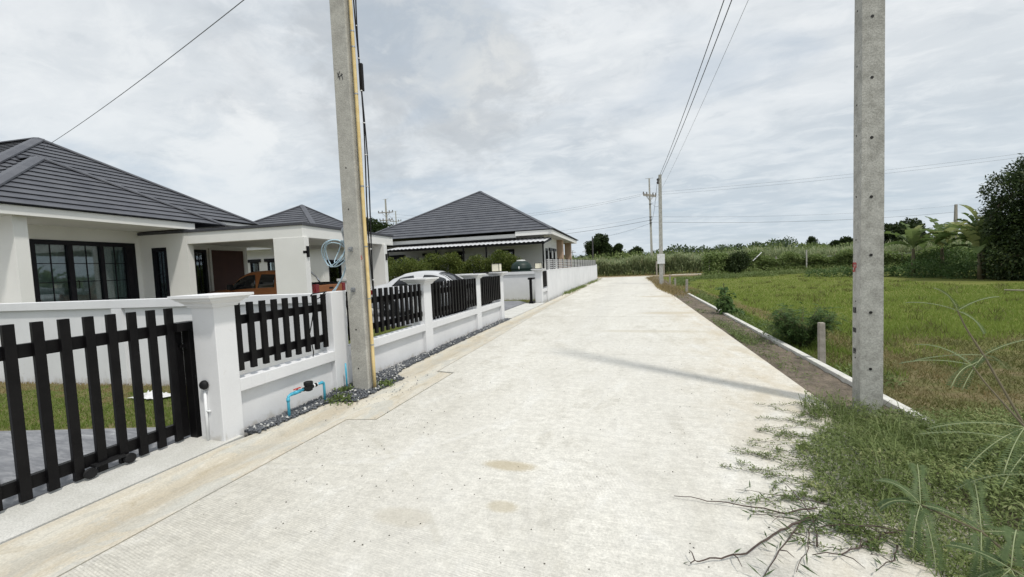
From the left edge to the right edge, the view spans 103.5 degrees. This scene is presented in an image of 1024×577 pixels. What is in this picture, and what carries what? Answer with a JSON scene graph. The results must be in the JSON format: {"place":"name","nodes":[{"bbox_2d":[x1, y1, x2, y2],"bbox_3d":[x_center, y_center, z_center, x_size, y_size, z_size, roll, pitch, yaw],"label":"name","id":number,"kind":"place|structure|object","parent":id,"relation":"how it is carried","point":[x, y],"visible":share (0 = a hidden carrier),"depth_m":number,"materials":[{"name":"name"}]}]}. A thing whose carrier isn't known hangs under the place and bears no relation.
{"place":"outdoors","nodes":[
{"label":"outdoors","id":0,"kind":"place"},
{"bbox_2d":[0,381,188,430],"bbox_3d":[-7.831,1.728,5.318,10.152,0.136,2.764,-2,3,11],"label":"front lawn","id":1,"kind":"structure","parent":0,"point":[61,400],"depth_m":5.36,"materials":[{"name":"plant"}]},
{"bbox_2d":[0,427,190,508],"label":"driveway paving","id":2,"kind":"structure","parent":0,"point":[36,458],"depth_m":3.95,"materials":[{"name":"grey concrete"}]},
{"bbox_2d":[0,435,242,544],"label":"gate apron","id":3,"kind":"object","parent":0,"point":[18,520],"visible":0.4,"depth_m":3.17,"materials":[{"name":"concrete"}]},
{"bbox_2d":[3,437,188,509],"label":"gate track","id":4,"kind":"structure","parent":3,"relation":"on","point":[74,481],"depth_m":3.25,"materials":[{"name":"grey metal"}]},
{"bbox_2d":[0,308,189,510],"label":"sliding gate","id":5,"kind":"structure","parent":4,"relation":"on","point":[38,348],"depth_m":3.35,"materials":[{"name":"black metal"}]},
{"bbox_2d":[173,321,201,437],"bbox_3d":[-3.263,0.951,4.075,0.135,1.235,0.210,-1,3,17],"label":"gate receiver","id":6,"kind":"object","parent":3,"relation":"on","point":[185,328],"visible":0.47,"depth_m":4.07,"materials":[{"name":"black metal"}]},
{"bbox_2d":[167,292,253,440],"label":"fence pillar","id":7,"kind":"structure","parent":3,"relation":"on","point":[215,340],"depth_m":3.98,"materials":[{"name":"paint"}]},
{"bbox_2d":[199,380,210,440],"bbox_3d":[-3.019,1.209,3.982,0.091,0.611,0.053,-1,3,17],"label":"gate sensor","id":8,"kind":"object","parent":7,"relation":"attached to","point":[203,384],"visible":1,"depth_m":3.98,"materials":[{"name":"white plastic"}]},
{"bbox_2d":[234,294,328,370],"bbox_3d":[-2.658,0.460,4.752,0.079,0.700,1.298,-1,3,17],"label":"picket panel","id":9,"kind":"object","parent":7,"relation":"attached to","point":[250,317],"visible":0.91,"depth_m":4.61,"materials":[{"name":"black metal"}]},
{"bbox_2d":[206,270,345,297],"bbox_3d":[-9.267,0.195,15.598,5.290,1.792,2.240,-2,3,10],"label":"pickup truck","id":10,"kind":"object","parent":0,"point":[260,283],"visible":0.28,"depth_m":14.79,"materials":[{"name":"orange metal"}]},
{"bbox_2d":[347,301,525,326],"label":"courtyard slab","id":11,"kind":"structure","parent":0,"point":[509,304],"depth_m":15.59,"materials":[{"name":"grey concrete"}]},
{"bbox_2d":[370,271,483,316],"bbox_3d":[-2.823,0.133,14.631,4.528,1.582,2.040,-2,3,10],"label":"parked car","id":12,"kind":"object","parent":11,"relation":"on","point":[443,276],"visible":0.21,"depth_m":14.05,"materials":[{"name":"white paint"}]},
{"bbox_2d":[347,299,535,343],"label":"yard","id":13,"kind":"structure","parent":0,"point":[400,327],"depth_m":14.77,"materials":[{"name":"green plant"}]},
{"bbox_2d":[0,293,326,385],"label":"side wall","id":14,"kind":"structure","parent":13,"relation":"on","point":[20,316],"depth_m":6.45,"materials":[{"name":"paint"}]},
{"bbox_2d":[0,137,393,312],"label":"hip roof house","id":15,"kind":"structure","parent":13,"relation":"on","point":[75,226],"depth_m":12.95,"materials":[{"name":"paint"}]},
{"bbox_2d":[29,239,139,301],"bbox_3d":[-13.176,-0.252,12.563,0.318,2.410,2.660,-2,3,10],"label":"sliding door","id":16,"kind":"structure","parent":15,"relation":"in","point":[62,270],"depth_m":12.50,"materials":[{"name":"glass"}]},
{"bbox_2d":[151,247,169,297],"bbox_3d":[-12.037,-0.398,13.905,0.590,2.000,0.120,-2,3,10],"label":"window","id":17,"kind":"structure","parent":15,"relation":"in","point":[159,255],"depth_m":13.90,"materials":[{"name":"black glass"}]},
{"bbox_2d":[194,249,209,293],"bbox_3d":[-12.472,-0.214,16.194,0.120,2.680,0.560,-2,3,10],"label":"side door","id":18,"kind":"structure","parent":15,"relation":"in","point":[200,256],"depth_m":16.24,"materials":[{"name":"black glass"}]},
{"bbox_2d":[349,324,425,381],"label":"dwarf wall","id":19,"kind":"structure","parent":13,"relation":"on","point":[392,348],"depth_m":6.93,"materials":[{"name":"paint"}]},
{"bbox_2d":[388,256,434,280],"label":"garden shrub","id":20,"kind":"object","parent":13,"relation":"on","point":[398,272],"visible":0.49,"depth_m":20.58,"materials":[{"name":"green plant"}]},
{"bbox_2d":[400,277,438,351],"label":"fence pillar","id":21,"kind":"structure","parent":13,"relation":"on","point":[427,318],"depth_m":7.81,"materials":[{"name":"paint"}]},
{"bbox_2d":[337,271,543,299],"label":"side wall","id":22,"kind":"structure","parent":13,"relation":"on","point":[515,285],"depth_m":19.57,"materials":[{"name":"paint"}]},
{"bbox_2d":[433,309,476,348],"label":"dwarf wall","id":23,"kind":"structure","parent":13,"relation":"on","point":[448,328],"depth_m":9.04,"materials":[{"name":"paint"}]},
{"bbox_2d":[458,273,485,329],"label":"fence pillar","id":24,"kind":"structure","parent":13,"relation":"on","point":[478,316],"depth_m":10.32,"materials":[{"name":"paint"}]},
{"bbox_2d":[431,278,476,317],"bbox_3d":[-1.289,0.162,9.155,0.079,0.700,2.358,-1,3,17],"label":"picket panel","id":25,"kind":"object","parent":24,"relation":"attached to","point":[452,303],"visible":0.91,"depth_m":8.96,"materials":[{"name":"black metal"}]},
{"bbox_2d":[480,276,500,303],"bbox_3d":[-0.620,0.016,11.307,0.079,0.700,1.616,-1,3,17],"label":"picket panel","id":26,"kind":"object","parent":24,"relation":"attached to","point":[490,289],"visible":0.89,"depth_m":11.27,"materials":[{"name":"black metal"}]},
{"bbox_2d":[481,302,500,326],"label":"dwarf wall","id":27,"kind":"structure","parent":13,"relation":"on","point":[490,313],"depth_m":11.35,"materials":[{"name":"paint"}]},
{"bbox_2d":[486,272,506,319],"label":"fence pillar","id":28,"kind":"structure","parent":13,"relation":"on","point":[501,300],"depth_m":12.12,"materials":[{"name":"paint"}]},
{"bbox_2d":[531,269,544,302],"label":"fence pillar","id":29,"kind":"structure","parent":13,"relation":"on","point":[538,273],"depth_m":17.25,"materials":[{"name":"paint"}]},
{"bbox_2d":[0,0,1023,269],"label":"sky","id":30,"kind":"structure","parent":0,"point":[532,106],"materials":[{"name":"white"}]},
{"bbox_2d":[505,303,543,317],"bbox_3d":[0.274,0.837,14.910,0.865,0.124,5.030,-1,3,17],"label":"gate crossing","id":31,"kind":"object","parent":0,"point":[517,310],"visible":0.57,"depth_m":14.84,"materials":[{"name":"concrete"}]},
{"bbox_2d":[433,272,491,319],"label":"sliding gate","id":32,"kind":"structure","parent":31,"relation":"on","point":[451,313],"depth_m":9.66,"materials":[{"name":"black metal"}]},
{"bbox_2d":[60,276,1023,576],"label":"road","id":33,"kind":"structure","parent":0,"point":[690,380],"depth_m":3.03,"materials":[{"name":"concrete"}]},
{"bbox_2d":[678,496,817,515],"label":"fallen sprig","id":34,"kind":"object","parent":33,"relation":"on","point":[796,510],"visible":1,"depth_m":2.53,"materials":[{"name":"brown plant"}]},
{"bbox_2d":[684,518,814,565],"bbox_3d":[1.360,1.390,2.216,0.936,0.106,0.200,-4,3,-21],"label":"fallen sprig","id":35,"kind":"object","parent":33,"relation":"on","point":[769,537],"visible":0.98,"depth_m":2.19,"materials":[{"name":"brown plant"}]},
{"bbox_2d":[747,512,816,576],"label":"fallen sprig","id":36,"kind":"object","parent":33,"relation":"on","point":[790,536],"visible":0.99,"depth_m":2.21,"materials":[{"name":"green plant"}]},
{"bbox_2d":[741,509,846,531],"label":"fallen sprig","id":37,"kind":"object","parent":33,"relation":"on","point":[793,519],"visible":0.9,"depth_m":2.40,"materials":[{"name":"brown plant"}]},
{"bbox_2d":[772,475,828,548],"bbox_3d":[1.792,1.346,2.456,0.185,0.068,0.706,-2,3,14],"label":"fallen sprig","id":38,"kind":"object","parent":33,"relation":"on","point":[814,521],"visible":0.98,"depth_m":2.40,"materials":[{"name":"plant"}]},
{"bbox_2d":[796,519,824,574],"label":"fallen sprig","id":39,"kind":"object","parent":33,"relation":"on","point":[804,566],"visible":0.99,"depth_m":2.17,"materials":[{"name":"plant"}]},
{"bbox_2d":[718,401,922,561],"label":"creeping weeds","id":40,"kind":"object","parent":33,"relation":"on","point":[805,494],"visible":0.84,"depth_m":2.81,"materials":[{"name":"green plant"}]},
{"bbox_2d":[812,529,905,566],"bbox_3d":[1.902,1.385,2.178,0.632,0.090,0.195,-4,3,-24],"label":"fallen sprig","id":41,"kind":"object","parent":33,"relation":"on","point":[860,545],"visible":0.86,"depth_m":2.15,"materials":[{"name":"brown plant"}]},
{"bbox_2d":[823,510,943,552],"bbox_3d":[2.030,1.350,2.220,0.529,0.164,0.238,0,4,35],"label":"fallen sprig","id":42,"kind":"object","parent":33,"relation":"on","point":[869,526],"visible":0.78,"depth_m":2.24,"materials":[{"name":"plant"}]},
{"bbox_2d":[870,539,910,570],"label":"fallen sprig","id":43,"kind":"object","parent":33,"relation":"on","point":[895,556],"visible":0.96,"depth_m":2.06,"materials":[{"name":"plant"}]},
{"bbox_2d":[874,462,1023,576],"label":"feathery plant","id":44,"kind":"object","parent":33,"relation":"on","point":[922,516],"visible":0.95,"depth_m":1.26,"materials":[{"name":"green plant"}]},
{"bbox_2d":[943,525,1023,576],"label":"feathery plant","id":45,"kind":"object","parent":33,"relation":"on","point":[1008,531],"visible":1,"depth_m":1.10,"materials":[{"name":"green plant"}]},
{"bbox_2d":[564,246,754,276],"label":"cane field","id":46,"kind":"structure","parent":0,"point":[678,262],"depth_m":45.78,"materials":[{"name":"green plant"}]},
{"bbox_2d":[597,273,772,278],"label":"cross road","id":47,"kind":"structure","parent":0,"point":[658,275],"depth_m":42.29,"materials":[{"name":"beige concrete"}]},
{"bbox_2d":[348,258,1023,440],"bbox_3d":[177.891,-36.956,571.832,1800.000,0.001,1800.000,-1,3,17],"label":"ground","id":48,"kind":"structure","parent":0,"point":[966,281],"depth_m":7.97,"materials":[{"name":"green plant"}]},
{"bbox_2d":[240,351,334,436],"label":"dwarf wall","id":49,"kind":"structure","parent":48,"relation":"on","point":[266,392],"depth_m":4.68,"materials":[{"name":"paint"}]},
{"bbox_2d":[0,278,599,576],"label":"gutter","id":50,"kind":"object","parent":48,"relation":"on","point":[59,547],"visible":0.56,"depth_m":3.24,"materials":[{"name":"concrete"}]},
{"bbox_2d":[244,318,511,433],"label":"gravel","id":51,"kind":"structure","parent":50,"relation":"on","point":[277,419],"depth_m":5.39,"materials":[{"name":"grey gravel"}]},
{"bbox_2d":[286,380,325,416],"bbox_3d":[-2.438,1.287,4.802,0.104,0.356,0.580,-1,3,17],"label":"water meter","id":52,"kind":"object","parent":51,"relation":"on","point":[309,385],"visible":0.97,"depth_m":4.77,"materials":[{"name":"blue plastic"}]},
{"bbox_2d":[324,291,350,389],"bbox_3d":[-2.417,0.769,5.589,0.136,1.462,0.280,-1,3,17],"label":"fence post","id":53,"kind":"object","parent":51,"relation":"on","point":[337,322],"visible":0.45,"depth_m":5.51,"materials":[{"name":"paint"}]},
{"bbox_2d":[346,284,422,339],"bbox_3d":[-2.046,0.327,6.720,0.079,0.700,2.148,-1,3,17],"label":"picket panel","id":54,"kind":"object","parent":53,"relation":"attached to","point":[380,298],"visible":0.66,"depth_m":6.88,"materials":[{"name":"black metal"}]},
{"bbox_2d":[321,378,396,405],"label":"gravel weeds","id":55,"kind":"object","parent":51,"relation":"on","point":[384,383],"visible":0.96,"depth_m":5.26,"materials":[{"name":"green plant"}]},
{"bbox_2d":[562,278,601,295],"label":"wall foot grass","id":56,"kind":"structure","parent":50,"relation":"on","point":[574,289],"depth_m":25.82,"materials":[{"name":"green plant"}]},
{"bbox_2d":[329,0,376,401],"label":"utility pole","id":57,"kind":"object","parent":48,"relation":"on","point":[355,229],"visible":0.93,"depth_m":5.35,"materials":[{"name":"concrete"}]},
{"bbox_2d":[44,0,243,147],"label":"overhead wire","id":58,"kind":"object","parent":57,"relation":"attached to","point":[157,67],"visible":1,"depth_m":8.12,"materials":[{"name":"grey"}]},
{"bbox_2d":[321,228,345,290],"bbox_3d":[-2.428,-0.395,5.545,0.433,0.872,0.113,-1,3,17],"label":"hose coil","id":59,"kind":"object","parent":57,"relation":"hanging from","point":[338,260],"visible":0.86,"depth_m":5.52,"materials":[{"name":"rubber"}]},
{"bbox_2d":[366,216,393,232],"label":"broad tree","id":60,"kind":"object","parent":48,"relation":"on","point":[376,225],"visible":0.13,"depth_m":51.33,"materials":[{"name":"green plant"}]},
{"bbox_2d":[583,233,612,258],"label":"broad tree","id":61,"kind":"object","parent":48,"relation":"on","point":[601,245],"visible":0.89,"depth_m":93.57,"materials":[{"name":"green plant"}]},
{"bbox_2d":[643,178,655,274],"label":"utility pole","id":62,"kind":"object","parent":48,"relation":"on","point":[650,195],"visible":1,"depth_m":47.37,"materials":[{"name":"concrete"}]},
{"bbox_2d":[657,174,664,283],"bbox_3d":[10.058,-3.792,27.343,0.480,7.740,0.240,-1,3,17],"label":"utility pole","id":63,"kind":"object","parent":48,"relation":"on","point":[660,258],"visible":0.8,"depth_m":27.27,"materials":[{"name":"concrete"}]},
{"bbox_2d":[659,0,723,175],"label":"overhead wire","id":64,"kind":"object","parent":63,"relation":"attached to","point":[697,75],"visible":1,"depth_m":11.68,"materials":[{"name":"grey"}]},
{"bbox_2d":[658,0,731,181],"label":"overhead wire","id":65,"kind":"object","parent":63,"relation":"attached to","point":[702,76],"visible":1,"depth_m":11.26,"materials":[{"name":"grey"}]},
{"bbox_2d":[564,236,829,259],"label":"treeline","id":66,"kind":"object","parent":48,"relation":"on","point":[785,242],"visible":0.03,"depth_m":91.46,"materials":[{"name":"green plant"}]},
{"bbox_2d":[672,272,781,285],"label":"weeds","id":67,"kind":"object","parent":48,"relation":"on","point":[680,280],"visible":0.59,"depth_m":34.02,"materials":[{"name":"green plant"}]},
{"bbox_2d":[712,283,744,316],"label":"leafy shrub","id":68,"kind":"object","parent":48,"relation":"on","point":[724,301],"visible":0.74,"depth_m":11.63,"materials":[{"name":"green plant"}]},
{"bbox_2d":[723,250,750,274],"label":"creeper bush","id":69,"kind":"object","parent":48,"relation":"on","point":[737,263],"visible":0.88,"depth_m":38.27,"materials":[{"name":"green plant"}]},
{"bbox_2d":[572,232,1001,259],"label":"scrubland","id":70,"kind":"structure","parent":48,"relation":"on","point":[811,244],"depth_m":68.58,"materials":[{"name":"green plant"}]},
{"bbox_2d":[683,289,908,391],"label":"verge plants","id":71,"kind":"object","parent":48,"relation":"on","point":[711,298],"visible":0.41,"depth_m":9.23,"materials":[{"name":"green plant"}]},
{"bbox_2d":[759,302,847,347],"bbox_3d":[5.432,0.711,7.534,1.403,0.886,1.317,-1,3,17],"label":"feathery shrub","id":72,"kind":"object","parent":48,"relation":"on","point":[797,332],"visible":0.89,"depth_m":7.36,"materials":[{"name":"green plant"}]},
{"bbox_2d":[817,322,825,363],"bbox_3d":[4.685,0.942,6.100,0.090,0.860,0.084,-1,3,17],"label":"concrete post","id":73,"kind":"object","parent":48,"relation":"on","point":[821,340],"visible":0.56,"depth_m":6.06,"materials":[{"name":"grey concrete"}]},
{"bbox_2d":[700,245,976,275],"bbox_3d":[28.611,-2.584,37.754,22.131,2.725,7.066,-2,3,11],"label":"vine fence","id":74,"kind":"object","parent":48,"relation":"on","point":[713,262],"visible":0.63,"depth_m":39.00,"materials":[{"name":"plant"}]},
{"bbox_2d":[830,235,852,248],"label":"broad tree","id":75,"kind":"object","parent":48,"relation":"on","point":[844,239],"visible":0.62,"depth_m":82.79,"materials":[{"name":"green plant"}]},
{"bbox_2d":[693,265,1008,278],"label":"weeds","id":76,"kind":"object","parent":48,"relation":"on","point":[785,271],"visible":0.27,"depth_m":36.33,"materials":[{"name":"green plant"}]},
{"bbox_2d":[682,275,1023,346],"bbox_3d":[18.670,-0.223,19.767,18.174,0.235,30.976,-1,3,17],"label":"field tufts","id":77,"kind":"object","parent":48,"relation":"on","point":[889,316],"visible":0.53,"depth_m":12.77,"materials":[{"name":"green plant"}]},
{"bbox_2d":[688,293,1021,479],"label":"kerb","id":78,"kind":"structure","parent":48,"relation":"on","point":[844,378],"depth_m":6.00,"materials":[{"name":"concrete"}]},
{"bbox_2d":[852,0,884,416],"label":"utility pole","id":79,"kind":"object","parent":48,"relation":"on","point":[868,203],"visible":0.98,"depth_m":3.92,"materials":[{"name":"concrete"}]},
{"bbox_2d":[743,236,1019,268],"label":"cane field","id":80,"kind":"structure","parent":48,"relation":"on","point":[774,252],"depth_m":43.56,"materials":[{"name":"green plant"}]},
{"bbox_2d":[771,323,1023,457],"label":"rough grass","id":81,"kind":"structure","parent":48,"relation":"on","point":[938,365],"depth_m":5.89,"materials":[{"name":"green plant"}]},
{"bbox_2d":[775,383,1023,576],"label":"weeds","id":82,"kind":"object","parent":48,"relation":"on","point":[943,445],"visible":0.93,"depth_m":2.77,"materials":[{"name":"green plant"}]},
{"bbox_2d":[884,217,933,249],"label":"broad tree","id":83,"kind":"object","parent":48,"relation":"on","point":[900,228],"visible":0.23,"depth_m":47.04,"materials":[{"name":"green plant"}]},
{"bbox_2d":[803,241,1022,278],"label":"undergrowth","id":84,"kind":"object","parent":48,"relation":"on","point":[962,267],"visible":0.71,"depth_m":25.76,"materials":[{"name":"green plant"}]},
{"bbox_2d":[884,222,948,275],"bbox_3d":[26.017,-2.554,26.197,3.322,3.767,3.364,-1,3,17],"label":"banana plant","id":85,"kind":"object","parent":48,"relation":"on","point":[913,237],"visible":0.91,"depth_m":26.25,"materials":[{"name":"green plant"}]},
{"bbox_2d":[909,216,962,275],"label":"banana plant","id":86,"kind":"object","parent":48,"relation":"on","point":[947,240],"visible":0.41,"depth_m":25.86,"materials":[{"name":"green plant"}]},
{"bbox_2d":[899,344,1023,543],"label":"feathery plant","id":87,"kind":"object","parent":48,"relation":"on","point":[1005,405],"visible":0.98,"depth_m":1.30,"materials":[{"name":"green plant"}]},
{"bbox_2d":[906,288,1023,488],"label":"feathery plant","id":88,"kind":"object","parent":48,"relation":"on","point":[994,374],"visible":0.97,"depth_m":1.44,"materials":[{"name":"green plant"}]},
{"bbox_2d":[933,212,999,253],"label":"banana plant","id":89,"kind":"object","parent":48,"relation":"on","point":[972,218],"visible":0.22,"depth_m":23.64,"materials":[{"name":"green plant"}]},
{"bbox_2d":[935,204,1014,277],"bbox_3d":[25.831,-2.654,22.351,2.919,4.401,4.093,-4,3,-24],"label":"banana plant","id":90,"kind":"object","parent":48,"relation":"on","point":[971,225],"visible":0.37,"depth_m":22.36,"materials":[{"name":"green plant"}]},
{"bbox_2d":[948,224,1023,279],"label":"banana plant","id":91,"kind":"object","parent":48,"relation":"on","point":[977,241],"visible":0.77,"depth_m":21.60,"materials":[{"name":"green plant"}]},
{"bbox_2d":[975,153,1023,280],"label":"broad tree","id":92,"kind":"object","parent":48,"relation":"on","point":[1014,203],"visible":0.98,"depth_m":20.29,"materials":[{"name":"green plant"}]},
{"bbox_2d":[647,277,1023,538],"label":"soil verge","id":93,"kind":"structure","parent":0,"point":[824,379],"depth_m":5.71,"materials":[{"name":"brown soil"}]},
{"bbox_2d":[645,276,702,299],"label":"verge grass","id":94,"kind":"structure","parent":93,"relation":"on","point":[672,290],"depth_m":22.31,"materials":[{"name":"brown plant"}]},
{"bbox_2d":[677,295,851,388],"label":"verge weeds","id":95,"kind":"object","parent":93,"relation":"on","point":[741,336],"visible":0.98,"depth_m":7.89,"materials":[{"name":"green plant"}]},
{"bbox_2d":[680,285,1022,399],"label":"track grass","id":96,"kind":"structure","parent":0,"point":[735,302],"depth_m":6.04,"materials":[{"name":"green plant"}]},
{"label":"neighbour yard","id":97,"kind":"structure","parent":0,"visible":0},
{"bbox_2d":[247,205,345,283],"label":"hip roof house","id":98,"kind":"structure","parent":97,"relation":"on","point":[260,259],"depth_m":24.55,"materials":[{"name":"tile"}]},
{"bbox_2d":[248,259,260,271],"bbox_3d":[-15.477,-0.861,24.335,0.900,1.780,0.200,-2,3,10],"label":"window","id":99,"kind":"structure","parent":98,"relation":"in","point":[254,263],"depth_m":24.34,"materials":[{"name":"black glass"}]},
{"bbox_2d":[327,260,343,283],"bbox_3d":[-10.800,-0.968,24.677,0.200,1.560,1.550,-2,3,10],"label":"window","id":100,"kind":"structure","parent":98,"relation":"in","point":[335,273],"depth_m":24.69,"materials":[{"name":"black glass"}]},
{"bbox_2d":[387,247,521,276],"bbox_3d":[-4.663,-0.888,24.703,11.596,2.846,1.410,-1,3,17],"label":"hedge","id":101,"kind":"object","parent":97,"relation":"on","point":[507,260],"visible":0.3,"depth_m":23.88,"materials":[{"name":"green plant"}]},
{"bbox_2d":[375,191,577,274],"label":"hip roof house","id":102,"kind":"structure","parent":97,"relation":"on","point":[465,228],"depth_m":27.60,"materials":[{"name":"tile"}]},
{"bbox_2d":[511,260,531,271],"bbox_3d":[0.525,-0.584,21.835,1.154,1.945,1.154,-4,4,-33],"label":"water tank","id":103,"kind":"object","parent":97,"relation":"on","point":[521,266],"visible":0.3,"depth_m":21.36,"materials":[{"name":"teal plastic"}]},
{"bbox_2d":[544,264,596,301],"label":"boundary wall","id":104,"kind":"structure","parent":97,"relation":"on","point":[560,281],"depth_m":23.19,"materials":[{"name":"paint"}]},
{"bbox_2d":[546,258,595,269],"bbox_3d":[4.966,-1.871,29.445,0.055,0.530,22.900,-1,3,17],"label":"slat fence","id":105,"kind":"object","parent":104,"relation":"on","point":[582,261],"visible":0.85,"depth_m":23.79,"materials":[{"name":"white metal"}]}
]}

